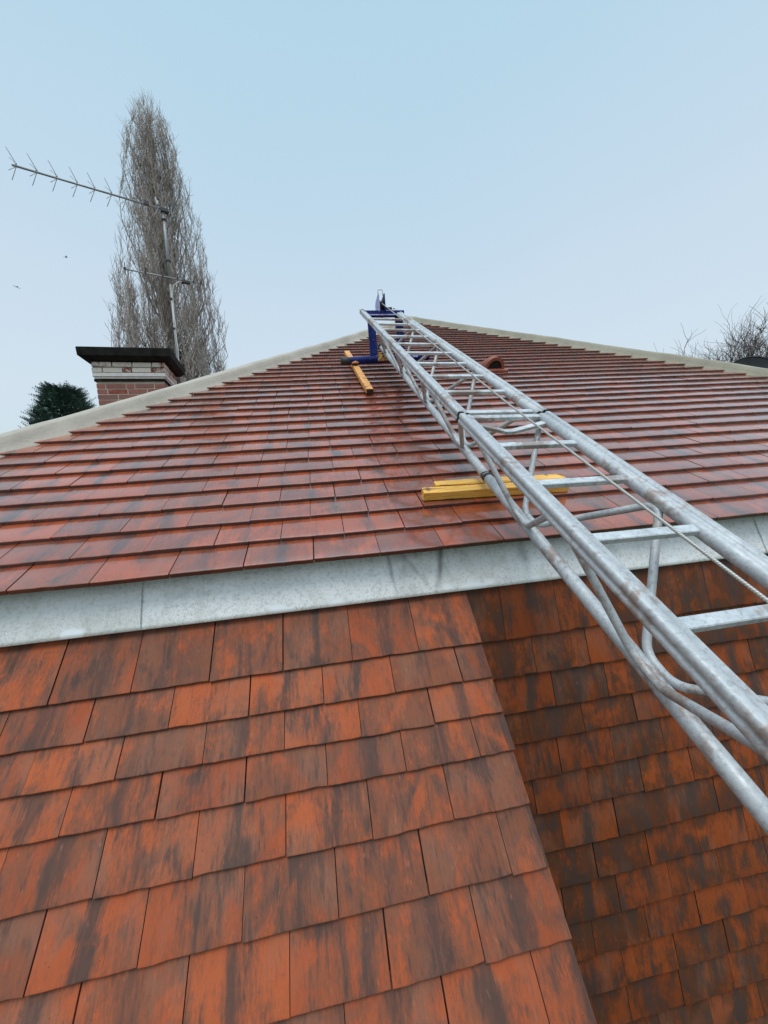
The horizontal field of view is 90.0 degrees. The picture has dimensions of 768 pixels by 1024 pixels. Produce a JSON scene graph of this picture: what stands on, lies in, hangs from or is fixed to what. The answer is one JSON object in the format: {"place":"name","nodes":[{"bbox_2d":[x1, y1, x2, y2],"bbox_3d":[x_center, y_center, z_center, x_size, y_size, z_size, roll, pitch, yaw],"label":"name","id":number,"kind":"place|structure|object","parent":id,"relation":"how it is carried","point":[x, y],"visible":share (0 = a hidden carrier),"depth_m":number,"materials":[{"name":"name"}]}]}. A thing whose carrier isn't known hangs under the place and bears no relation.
{"place":"outdoors","nodes":[
{"label":"outdoors","id":0,"kind":"place"},
{"bbox_2d":[0,0,767,433],"label":"sky","id":1,"kind":"structure","parent":0,"point":[592,171],"materials":[{"name":"blue"}]},
{"label":"ground","id":2,"kind":"structure","parent":0,"visible":0},
{"bbox_2d":[17,381,96,427],"bbox_3d":[-10.261,0.955,12.865,3.445,10.435,3.719,-5,4,-9],"label":"conifer tree","id":3,"kind":"object","parent":2,"relation":"on","point":[61,401],"visible":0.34,"depth_m":12.04,"materials":[{"name":"green plant"}]},
{"bbox_2d":[103,86,227,383],"bbox_3d":[-14.025,-10.535,25.606,8.344,32.103,8.132,-5,4,-9],"label":"poplar tree","id":4,"kind":"object","parent":2,"relation":"on","point":[198,357],"visible":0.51,"depth_m":24.23,"materials":[{"name":"grey plant"}]},
{"bbox_2d":[0,316,767,1023],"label":"house","id":5,"kind":"structure","parent":2,"relation":"on","point":[314,708],"depth_m":1.73,"materials":[{"name":"tile"}]},
{"bbox_2d":[75,346,184,405],"bbox_3d":[-3.292,-1.236,5.246,1.035,1.808,0.830,-5,4,-15],"label":"chimney","id":6,"kind":"object","parent":5,"relation":"on","point":[120,373],"visible":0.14,"depth_m":4.89,"materials":[{"name":"brick"}]},
{"bbox_2d":[6,148,202,383],"bbox_3d":[-3.632,-3.109,5.360,2.085,2.777,0.320,-7,5,-32],"label":"television aerial","id":7,"kind":"object","parent":6,"relation":"on","point":[164,211],"visible":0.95,"depth_m":5.55,"materials":[{"name":"metal"}]},
{"bbox_2d":[344,351,372,393],"bbox_3d":[-0.306,-1.598,4.287,0.069,0.904,1.502,-5,4,-11],"label":"timber batten","id":8,"kind":"object","parent":5,"relation":"on","point":[364,381],"visible":0.77,"depth_m":3.94,"materials":[{"name":"beige wood"}]},
{"bbox_2d":[421,482,568,500],"bbox_3d":[0.623,-0.124,2.128,0.840,0.084,0.073,-5,4,-7],"label":"packing timber","id":9,"kind":"object","parent":5,"relation":"on","point":[451,492],"visible":0.52,"depth_m":2.08,"materials":[{"name":"yellow wood"}]},
{"bbox_2d":[433,474,565,486],"bbox_3d":[0.659,-0.162,2.184,0.765,0.087,0.072,-5,4,-7],"label":"packing timber","id":10,"kind":"object","parent":5,"relation":"on","point":[478,481],"visible":0.27,"depth_m":2.15,"materials":[{"name":"yellow wood"}]},
{"bbox_2d":[340,289,767,834],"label":"ladder hoist","id":11,"kind":"object","parent":5,"relation":"attached to","point":[739,703],"visible":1,"depth_m":1.16,"materials":[{"name":"metal"}]},
{"bbox_2d":[480,471,493,482],"bbox_3d":[0.577,-0.189,2.077,0.152,0.067,0.076,-10,7,-52],"label":"tie wire","id":12,"kind":"object","parent":11,"relation":"attached to","point":[483,475],"visible":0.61,"depth_m":2.03,"materials":[{"name":"metal"}]},
{"bbox_2d":[654,295,767,362],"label":"bare tree","id":13,"kind":"object","parent":2,"relation":"on","point":[750,350],"visible":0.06,"depth_m":18.34,"materials":[{"name":"brown plant"}]},
{"bbox_2d":[732,356,767,368],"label":"roof","id":14,"kind":"object","parent":2,"relation":"on","point":[758,361],"visible":0.2,"depth_m":7.08,"materials":[{"name":"metal"}]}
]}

